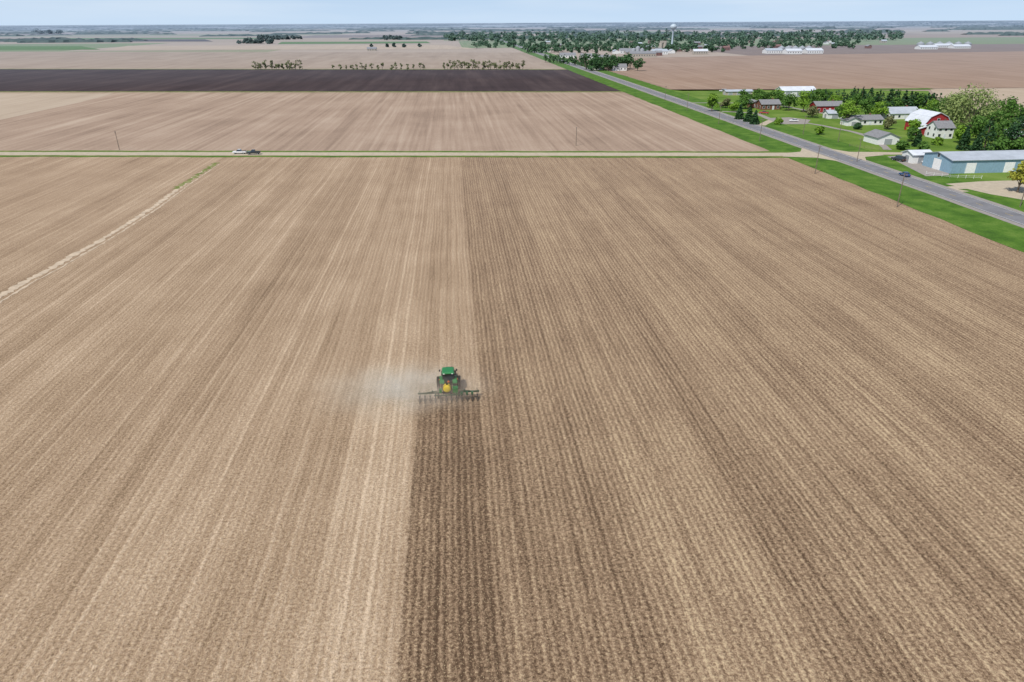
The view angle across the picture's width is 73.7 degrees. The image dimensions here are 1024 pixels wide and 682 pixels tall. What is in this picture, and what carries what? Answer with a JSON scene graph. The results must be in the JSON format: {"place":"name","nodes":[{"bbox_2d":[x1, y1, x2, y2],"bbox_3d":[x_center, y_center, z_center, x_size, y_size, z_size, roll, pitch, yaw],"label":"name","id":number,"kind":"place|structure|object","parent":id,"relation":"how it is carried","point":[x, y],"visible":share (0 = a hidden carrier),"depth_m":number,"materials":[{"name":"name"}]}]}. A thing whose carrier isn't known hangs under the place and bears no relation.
{"place":"outdoors","nodes":[
{"label":"outdoors","id":0,"kind":"place"},
{"bbox_2d":[0,46,99,49],"bbox_3d":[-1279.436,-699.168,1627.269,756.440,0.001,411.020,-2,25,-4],"label":"winter wheat field","id":1,"kind":"structure","parent":0,"point":[43,48],"depth_m":1560.50,"materials":[{"name":"green plant"}]},
{"bbox_2d":[0,93,112,119],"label":"pale stubble field","id":2,"kind":"structure","parent":0,"point":[14,104],"depth_m":488.48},
{"bbox_2d":[0,39,208,41],"bbox_3d":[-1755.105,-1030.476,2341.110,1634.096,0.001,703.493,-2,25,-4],"label":"plowed field","id":3,"kind":"structure","parent":0,"point":[160,40],"depth_m":2228.39,"materials":[{"name":"soil"}]},
{"bbox_2d":[70,38,256,38],"bbox_3d":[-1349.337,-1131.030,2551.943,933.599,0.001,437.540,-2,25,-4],"label":"winter wheat field","id":4,"kind":"structure","parent":0,"point":[173,38],"depth_m":2518.37,"materials":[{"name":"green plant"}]},
{"bbox_2d":[0,52,563,68],"bbox_3d":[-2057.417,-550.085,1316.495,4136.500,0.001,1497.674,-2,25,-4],"label":"dry field","id":5,"kind":"structure","parent":0,"point":[151,60],"depth_m":1020.35,"materials":[{"name":"soil"}]},
{"bbox_2d":[105,45,472,49],"bbox_3d":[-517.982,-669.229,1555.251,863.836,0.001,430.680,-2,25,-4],"label":"dry field","id":6,"kind":"structure","parent":0,"point":[262,47],"depth_m":1534.73,"materials":[{"name":"soil"}]},
{"bbox_2d":[0,69,619,90],"bbox_3d":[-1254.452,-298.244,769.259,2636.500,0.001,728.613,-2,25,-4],"label":"plowed field","id":7,"kind":"structure","parent":0,"point":[258,80],"depth_m":656.05,"materials":[{"name":"soil"}]},
{"bbox_2d":[251,59,302,69],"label":"field tree row","id":8,"kind":"object","parent":7,"relation":"on","point":[278,65],"visible":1,"depth_m":806.86,"materials":[{"name":"green plant"}]},
{"bbox_2d":[0,91,622,91],"bbox_3d":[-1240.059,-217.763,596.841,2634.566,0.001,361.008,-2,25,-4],"label":"field edge grass","id":9,"kind":"structure","parent":7,"relation":"on","point":[311,91],"depth_m":548.78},
{"bbox_2d":[331,62,424,69],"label":"field tree row","id":10,"kind":"object","parent":7,"relation":"on","point":[382,65],"visible":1,"depth_m":793.42,"materials":[{"name":"green plant"}]},
{"bbox_2d":[392,69,566,69],"bbox_3d":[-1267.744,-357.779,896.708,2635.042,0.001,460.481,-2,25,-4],"label":"field edge grass","id":11,"kind":"structure","parent":7,"relation":"on","point":[494,69],"depth_m":792.22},
{"bbox_2d":[443,59,524,69],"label":"field tree row","id":12,"kind":"object","parent":7,"relation":"on","point":[504,65],"visible":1,"depth_m":788.73,"materials":[{"name":"green plant"}]},
{"bbox_2d":[278,41,428,43],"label":"winter wheat field","id":13,"kind":"structure","parent":0,"point":[348,42],"depth_m":1883.76,"materials":[{"name":"green plant"}]},
{"bbox_2d":[0,92,768,151],"bbox_3d":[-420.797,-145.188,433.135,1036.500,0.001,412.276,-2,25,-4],"label":"stubble field","id":14,"kind":"structure","parent":0,"point":[362,121],"depth_m":371.56,"materials":[{"name":"soil"}]},
{"bbox_2d":[0,152,780,155],"bbox_3d":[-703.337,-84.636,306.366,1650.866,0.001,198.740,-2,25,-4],"label":"gravel road","id":15,"kind":"structure","parent":0,"point":[396,153],"depth_m":286.31,"materials":[{"name":"beige gravel"}]},
{"bbox_2d":[0,150,790,157],"bbox_3d":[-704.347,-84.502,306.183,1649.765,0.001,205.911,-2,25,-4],"label":"roadside grass","id":16,"kind":"structure","parent":0,"point":[404,156],"depth_m":284.43,"materials":[{"name":"green plant"}]},
{"bbox_2d":[0,157,1023,681],"bbox_3d":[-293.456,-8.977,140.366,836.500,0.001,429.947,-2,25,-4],"label":"crop field","id":17,"kind":"structure","parent":0,"point":[720,419],"depth_m":93.23,"materials":[{"name":"soil"}]},
{"bbox_2d":[0,164,211,297],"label":"dusty track","id":18,"kind":"structure","parent":17,"relation":"on","point":[22,283],"depth_m":166.30,"materials":[{"name":"beige soil"}]},
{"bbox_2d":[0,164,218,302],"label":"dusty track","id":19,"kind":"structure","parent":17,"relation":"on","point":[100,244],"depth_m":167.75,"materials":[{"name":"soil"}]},
{"bbox_2d":[173,163,216,188],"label":"weed strip","id":20,"kind":"object","parent":17,"relation":"on","point":[197,174],"visible":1,"depth_m":246.10,"materials":[{"name":"beige plant"}]},
{"bbox_2d":[418,383,478,403],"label":"row crop planter","id":21,"kind":"object","parent":17,"relation":"on","point":[447,390],"visible":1,"depth_m":99.50,"materials":[{"name":"green paint"}]},
{"bbox_2d":[437,366,459,389],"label":"tractor","id":22,"kind":"object","parent":17,"relation":"on","point":[449,375],"visible":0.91,"depth_m":101.43,"materials":[{"name":"metal"}]},
{"bbox_2d":[0,20,1023,99],"bbox_3d":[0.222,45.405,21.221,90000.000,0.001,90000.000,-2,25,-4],"label":"ground","id":23,"kind":"structure","parent":0,"point":[911,39],"depth_m":2023.13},
{"bbox_2d":[31,28,421,46],"bbox_3d":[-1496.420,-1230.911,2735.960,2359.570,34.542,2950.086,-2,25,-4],"label":"distant grove","id":24,"kind":"object","parent":23,"relation":"on","point":[260,38],"visible":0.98,"depth_m":2185.28,"materials":[{"name":"green plant"}]},
{"bbox_2d":[0,21,1023,42],"bbox_3d":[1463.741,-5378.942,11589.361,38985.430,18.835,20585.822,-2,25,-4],"label":"distant treeline","id":25,"kind":"object","parent":23,"relation":"on","point":[1005,25],"visible":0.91,"depth_m":4997.86,"materials":[{"name":"green plant"}]},
{"bbox_2d":[543,54,587,65],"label":"farmstead grove","id":26,"kind":"object","parent":23,"relation":"on","point":[556,57],"visible":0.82,"depth_m":886.78,"materials":[{"name":"green plant"}]},
{"bbox_2d":[579,53,645,70],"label":"farmstead grove","id":27,"kind":"object","parent":23,"relation":"on","point":[596,61],"visible":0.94,"depth_m":764.72,"materials":[{"name":"green plant"}]},
{"bbox_2d":[628,51,656,56],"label":"warehouse","id":28,"kind":"structure","parent":23,"relation":"on","point":[643,53],"depth_m":1051.81,"materials":[{"name":"beige"}]},
{"bbox_2d":[471,35,860,52],"bbox_3d":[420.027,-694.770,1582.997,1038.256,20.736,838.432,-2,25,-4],"label":"town trees","id":29,"kind":"object","parent":23,"relation":"on","point":[541,47],"visible":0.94,"depth_m":1428.17,"materials":[{"name":"green plant"}]},
{"bbox_2d":[442,28,904,40],"bbox_3d":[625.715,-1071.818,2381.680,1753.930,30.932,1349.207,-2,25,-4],"label":"town trees","id":30,"kind":"object","parent":23,"relation":"on","point":[893,35],"visible":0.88,"depth_m":2090.65,"materials":[{"name":"green plant"}]},
{"bbox_2d":[762,48,782,53],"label":"warehouse","id":31,"kind":"structure","parent":23,"relation":"on","point":[771,50],"depth_m":1141.94,"materials":[{"name":"white"}]},
{"bbox_2d":[782,48,802,53],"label":"warehouse","id":32,"kind":"structure","parent":23,"relation":"on","point":[793,51],"depth_m":1123.66,"materials":[{"name":"white"}]},
{"bbox_2d":[802,48,823,53],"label":"warehouse","id":33,"kind":"structure","parent":23,"relation":"on","point":[812,50],"depth_m":1135.05,"materials":[{"name":"white"}]},
{"bbox_2d":[914,45,937,48],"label":"warehouse","id":34,"kind":"structure","parent":23,"relation":"on","point":[926,47],"depth_m":1280.51,"materials":[{"name":"white"}]},
{"bbox_2d":[948,44,970,48],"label":"warehouse","id":35,"kind":"structure","parent":23,"relation":"on","point":[955,46],"depth_m":1311.76,"materials":[{"name":"white"}]},
{"bbox_2d":[0,0,1023,24],"label":"sky","id":36,"kind":"structure","parent":0,"point":[12,12],"materials":[{"name":"blue"}]},
{"bbox_2d":[470,30,1023,251],"bbox_3d":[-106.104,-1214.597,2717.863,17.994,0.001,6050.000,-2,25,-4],"label":"roadside grass","id":37,"kind":"structure","parent":0,"point":[994,229],"depth_m":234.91,"materials":[{"name":"green plant"}]},
{"bbox_2d":[473,30,1023,224],"bbox_3d":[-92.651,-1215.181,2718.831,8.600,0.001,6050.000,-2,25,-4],"label":"highway road","id":38,"kind":"structure","parent":0,"point":[1008,214],"depth_m":258.81,"materials":[{"name":"grey asphalt"}]},
{"bbox_2d":[517,46,1023,227],"bbox_3d":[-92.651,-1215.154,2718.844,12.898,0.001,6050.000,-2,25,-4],"label":"road shoulder","id":39,"kind":"object","parent":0,"point":[964,205],"visible":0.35,"depth_m":255.28},
{"bbox_2d":[707,93,719,110],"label":"deciduous tree","id":40,"kind":"object","parent":39,"relation":"on","point":[712,101],"visible":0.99,"depth_m":413.16,"materials":[{"name":"green plant"}]},
{"bbox_2d":[776,86,815,96],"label":"machine shed","id":41,"kind":"structure","parent":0,"point":[794,90],"depth_m":492.66,"materials":[{"name":"white"}]},
{"bbox_2d":[576,51,1023,90],"bbox_3d":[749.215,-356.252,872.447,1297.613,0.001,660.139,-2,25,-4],"label":"brown field","id":42,"kind":"structure","parent":0,"point":[902,70],"depth_m":740.36,"materials":[{"name":"soil"}]},
{"bbox_2d":[611,64,626,70],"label":"warehouse","id":43,"kind":"structure","parent":42,"relation":"on","point":[621,67],"depth_m":762.96,"materials":[{"name":"white"}]},
{"bbox_2d":[819,88,929,89],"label":"field edge grass","id":44,"kind":"structure","parent":42,"relation":"on","point":[884,89],"depth_m":544.00,"materials":[{"name":"plant"}]},
{"bbox_2d":[778,148,836,160],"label":"gravel road","id":45,"kind":"structure","parent":0,"point":[805,153],"depth_m":280.62,"materials":[{"name":"gravel"}]},
{"bbox_2d":[669,89,1016,181],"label":"lawn","id":46,"kind":"structure","parent":0,"point":[855,140],"depth_m":347.65,"materials":[{"name":"green plant"}]},
{"bbox_2d":[722,89,752,94],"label":"farm shed","id":47,"kind":"structure","parent":46,"relation":"on","point":[731,91],"depth_m":505.97,"materials":[{"name":"beige"}]},
{"bbox_2d":[733,104,743,119],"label":"evergreen tree","id":48,"kind":"object","parent":46,"relation":"on","point":[739,114],"visible":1,"depth_m":380.96,"materials":[{"name":"green plant"}]},
{"bbox_2d":[737,94,753,107],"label":"deciduous tree","id":49,"kind":"object","parent":46,"relation":"on","point":[743,100],"visible":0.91,"depth_m":424.51,"materials":[{"name":"green plant"}]},
{"bbox_2d":[743,105,752,121],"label":"evergreen tree","id":50,"kind":"object","parent":46,"relation":"on","point":[748,116],"visible":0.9,"depth_m":370.88,"materials":[{"name":"green plant"}]},
{"bbox_2d":[749,110,759,124],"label":"evergreen tree","id":51,"kind":"object","parent":46,"relation":"on","point":[754,120],"visible":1,"depth_m":362.04,"materials":[{"name":"green plant"}]},
{"bbox_2d":[738,88,783,100],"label":"windbreak trees","id":52,"kind":"object","parent":46,"relation":"on","point":[777,94],"visible":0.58,"depth_m":462.09,"materials":[{"name":"green plant"}]},
{"bbox_2d":[753,91,769,99],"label":"deciduous tree","id":53,"kind":"object","parent":46,"relation":"on","point":[762,95],"visible":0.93,"depth_m":455.76,"materials":[{"name":"green plant"}]},
{"bbox_2d":[755,101,780,109],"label":"walls","id":54,"kind":"structure","parent":46,"relation":"on","point":[758,103],"depth_m":422.73,"materials":[{"name":"brown brick"}]},
{"bbox_2d":[755,99,780,104],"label":"roof","id":55,"kind":"structure","parent":54,"relation":"on","point":[770,102],"depth_m":422.83,"materials":[{"name":"grey"}]},
{"bbox_2d":[765,117,809,123],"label":"gravel yard","id":56,"kind":"structure","parent":46,"relation":"on","point":[787,121],"depth_m":376.23,"materials":[{"name":"gravel"}]},
{"bbox_2d":[781,92,797,110],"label":"deciduous tree","id":57,"kind":"object","parent":46,"relation":"on","point":[788,98],"visible":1,"depth_m":415.10,"materials":[{"name":"green plant"}]},
{"bbox_2d":[796,90,811,111],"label":"deciduous tree","id":58,"kind":"object","parent":46,"relation":"on","point":[804,99],"visible":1,"depth_m":406.37,"materials":[{"name":"green plant"}]},
{"bbox_2d":[805,106,819,116],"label":"deciduous tree","id":59,"kind":"object","parent":46,"relation":"on","point":[812,111],"visible":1,"depth_m":385.80,"materials":[{"name":"green plant"}]},
{"bbox_2d":[810,89,827,101],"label":"deciduous tree","id":60,"kind":"object","parent":46,"relation":"on","point":[823,95],"visible":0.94,"depth_m":438.88,"materials":[{"name":"green plant"}]},
{"bbox_2d":[809,102,836,111],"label":"walls","id":61,"kind":"structure","parent":46,"relation":"on","point":[822,108],"depth_m":408.84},
{"bbox_2d":[810,101,841,106],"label":"roof","id":62,"kind":"structure","parent":61,"relation":"on","point":[825,103],"depth_m":409.69,"materials":[{"name":"grey"}]},
{"bbox_2d":[808,88,854,102],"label":"evergreen windbreak","id":63,"kind":"object","parent":46,"relation":"on","point":[843,98],"visible":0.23,"depth_m":454.68,"materials":[{"name":"green plant"}]},
{"bbox_2d":[822,110,841,118],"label":"storage shed","id":64,"kind":"structure","parent":46,"relation":"on","point":[830,114],"depth_m":382.77,"materials":[{"name":"white"}]},
{"bbox_2d":[838,98,863,118],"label":"deciduous tree","id":65,"kind":"object","parent":46,"relation":"on","point":[847,109],"visible":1,"depth_m":354.77,"materials":[{"name":"green plant"}]},
{"bbox_2d":[840,116,861,125],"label":"garage","id":66,"kind":"structure","parent":46,"relation":"on","point":[850,121],"depth_m":355.84,"materials":[{"name":"white"}]},
{"bbox_2d":[846,93,862,106],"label":"deciduous tree","id":67,"kind":"object","parent":46,"relation":"on","point":[858,97],"visible":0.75,"depth_m":426.31,"materials":[{"name":"green plant"}]},
{"bbox_2d":[858,95,878,114],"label":"deciduous tree","id":68,"kind":"object","parent":46,"relation":"on","point":[865,105],"visible":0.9,"depth_m":387.06,"materials":[{"name":"green plant"}]},
{"bbox_2d":[861,120,882,124],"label":"walls","id":69,"kind":"structure","parent":46,"relation":"on","point":[872,122],"depth_m":358.83,"materials":[{"name":"white"}]},
{"bbox_2d":[851,114,883,119],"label":"roof","id":70,"kind":"structure","parent":69,"relation":"on","point":[871,117],"depth_m":359.47,"materials":[{"name":"grey"}]},
{"bbox_2d":[870,101,888,114],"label":"deciduous tree","id":71,"kind":"object","parent":46,"relation":"on","point":[884,109],"visible":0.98,"depth_m":380.20,"materials":[{"name":"green plant"}]},
{"bbox_2d":[863,129,900,144],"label":"white garage","id":72,"kind":"structure","parent":46,"relation":"on","point":[877,137],"depth_m":302.05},
{"bbox_2d":[883,115,896,128],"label":"deciduous tree","id":73,"kind":"object","parent":46,"relation":"on","point":[889,122],"visible":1,"depth_m":342.42,"materials":[{"name":"green plant"}]},
{"bbox_2d":[886,97,904,106],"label":"deciduous tree","id":74,"kind":"object","parent":46,"relation":"on","point":[898,102],"visible":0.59,"depth_m":396.79,"materials":[{"name":"green plant"}]},
{"bbox_2d":[850,86,943,112],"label":"evergreen windbreak","id":75,"kind":"object","parent":46,"relation":"on","point":[907,100],"visible":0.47,"depth_m":422.15,"materials":[{"name":"green plant"}]},
{"bbox_2d":[881,105,918,118],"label":"grey roof farmhouse","id":76,"kind":"object","parent":46,"relation":"on","point":[900,112],"visible":0.61,"depth_m":379.93,"materials":[{"name":"white"}]},
{"bbox_2d":[895,140,910,149],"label":"shrub","id":77,"kind":"object","parent":46,"relation":"on","point":[902,144],"visible":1,"depth_m":288.88,"materials":[{"name":"green plant"}]},
{"bbox_2d":[906,127,922,140],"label":"deciduous tree","id":78,"kind":"object","parent":46,"relation":"on","point":[911,132],"visible":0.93,"depth_m":307.68,"materials":[{"name":"green plant"}]},
{"bbox_2d":[906,119,923,130],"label":"deciduous tree","id":79,"kind":"object","parent":46,"relation":"on","point":[916,123],"visible":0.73,"depth_m":325.57,"materials":[{"name":"green plant"}]},
{"bbox_2d":[910,130,921,146],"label":"evergreen tree","id":80,"kind":"object","parent":46,"relation":"on","point":[917,140],"visible":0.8,"depth_m":295.94,"materials":[{"name":"green plant"}]},
{"bbox_2d":[902,149,931,163],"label":"office annex","id":81,"kind":"object","parent":46,"relation":"on","point":[914,156],"visible":0.64,"depth_m":262.16,"materials":[{"name":"white"}]},
{"bbox_2d":[917,141,930,149],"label":"shrub","id":82,"kind":"object","parent":46,"relation":"on","point":[923,145],"visible":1,"depth_m":287.93,"materials":[{"name":"green plant"}]},
{"bbox_2d":[917,98,941,110],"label":"deciduous tree","id":83,"kind":"object","parent":46,"relation":"on","point":[931,103],"visible":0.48,"depth_m":375.08,"materials":[{"name":"green plant"}]},
{"bbox_2d":[926,97,951,112],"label":"deciduous tree","id":84,"kind":"object","parent":46,"relation":"on","point":[935,109],"visible":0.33,"depth_m":369.14,"materials":[{"name":"green plant"}]},
{"bbox_2d":[925,119,955,138],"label":"white farmhouse","id":85,"kind":"object","parent":46,"relation":"on","point":[945,128],"visible":0.98,"depth_m":316.21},
{"bbox_2d":[938,91,979,126],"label":"willow tree","id":86,"kind":"object","parent":46,"relation":"on","point":[950,104],"visible":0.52,"depth_m":343.75,"materials":[{"name":"green plant"}]},
{"bbox_2d":[955,126,971,150],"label":"evergreen tree","id":87,"kind":"object","parent":46,"relation":"on","point":[964,141],"visible":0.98,"depth_m":287.17,"materials":[{"name":"green plant"}]},
{"bbox_2d":[954,124,972,140],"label":"deciduous tree","id":88,"kind":"object","parent":46,"relation":"on","point":[959,132],"visible":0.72,"depth_m":302.21,"materials":[{"name":"green plant"}]},
{"bbox_2d":[922,150,1023,173],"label":"metal warehouse","id":89,"kind":"structure","parent":46,"relation":"on","point":[995,161],"depth_m":245.51,"materials":[{"name":"blue metal"}]},
{"bbox_2d":[932,153,1014,172],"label":"windows and doors","id":90,"kind":"structure","parent":89,"relation":"in","point":[970,168],"depth_m":245.40,"materials":[{"name":"white glass"}]},
{"bbox_2d":[969,133,983,150],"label":"evergreen tree","id":91,"kind":"object","parent":46,"relation":"on","point":[977,145],"visible":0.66,"depth_m":276.13,"materials":[{"name":"green plant"}]},
{"bbox_2d":[937,81,1015,127],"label":"willow tree","id":92,"kind":"object","parent":46,"relation":"on","point":[983,112],"visible":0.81,"depth_m":328.66,"materials":[{"name":"green plant"}]},
{"bbox_2d":[968,115,988,137],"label":"deciduous tree","id":93,"kind":"object","parent":46,"relation":"on","point":[979,123],"visible":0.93,"depth_m":305.52,"materials":[{"name":"green plant"}]},
{"bbox_2d":[972,117,996,150],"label":"evergreen tree","id":94,"kind":"object","parent":46,"relation":"on","point":[987,138],"visible":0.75,"depth_m":281.50,"materials":[{"name":"green plant"}]},
{"bbox_2d":[972,95,1023,121],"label":"windbreak trees","id":95,"kind":"object","parent":46,"relation":"on","point":[1010,101],"visible":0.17,"depth_m":345.20,"materials":[{"name":"green plant"}]},
{"bbox_2d":[984,109,1012,132],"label":"deciduous tree","id":96,"kind":"object","parent":46,"relation":"on","point":[998,113],"visible":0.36,"depth_m":318.33,"materials":[{"name":"green plant"}]},
{"bbox_2d":[986,136,1013,150],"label":"deciduous tree","id":97,"kind":"object","parent":46,"relation":"on","point":[1000,143],"visible":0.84,"depth_m":268.05,"materials":[{"name":"green plant"}]},
{"bbox_2d":[988,115,1020,140],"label":"deciduous tree","id":98,"kind":"object","parent":46,"relation":"on","point":[1003,126],"visible":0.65,"depth_m":291.71,"materials":[{"name":"green plant"}]},
{"bbox_2d":[994,102,1023,122],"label":"deciduous tree","id":99,"kind":"object","parent":46,"relation":"on","point":[1012,111],"visible":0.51,"depth_m":338.13,"materials":[{"name":"green plant"}]},
{"bbox_2d":[1003,121,1023,140],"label":"deciduous tree","id":100,"kind":"object","parent":46,"relation":"on","point":[1015,131],"visible":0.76,"depth_m":279.74,"materials":[{"name":"green plant"}]},
{"bbox_2d":[1007,161,1023,192],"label":"ornamental tree","id":101,"kind":"object","parent":46,"relation":"on","point":[1017,174],"visible":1,"depth_m":214.88,"materials":[{"name":"yellow plant"}]},
{"bbox_2d":[1008,137,1023,149],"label":"deciduous tree","id":102,"kind":"object","parent":46,"relation":"on","point":[1017,143],"visible":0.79,"depth_m":267.49,"materials":[{"name":"green plant"}]},
{"bbox_2d":[807,123,891,149],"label":"driveway","id":103,"kind":"structure","parent":0,"point":[885,147],"depth_m":335.31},
{"bbox_2d":[828,148,882,160],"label":"gravel road","id":104,"kind":"structure","parent":0,"point":[862,155],"depth_m":280.24,"materials":[{"name":"gravel"}]},
{"bbox_2d":[888,155,948,175],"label":"gravel yard","id":105,"kind":"structure","parent":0,"point":[920,168],"depth_m":251.66,"materials":[{"name":"gravel"}]},
{"bbox_2d":[904,109,949,129],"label":"red barn","id":106,"kind":"structure","parent":0,"point":[924,116],"depth_m":331.38,"materials":[{"name":"white metal"}]},
{"bbox_2d":[947,185,985,191],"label":"driveway","id":107,"kind":"structure","parent":0,"point":[966,187],"depth_m":224.30,"materials":[{"name":"gravel"}]},
{"bbox_2d":[930,88,1023,110],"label":"pale stubble field","id":108,"kind":"structure","parent":0,"point":[1015,92],"depth_m":510.64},
{"bbox_2d":[949,180,1023,199],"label":"gravel yard","id":109,"kind":"structure","parent":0,"point":[1005,188],"depth_m":223.98,"materials":[{"name":"beige gravel"}]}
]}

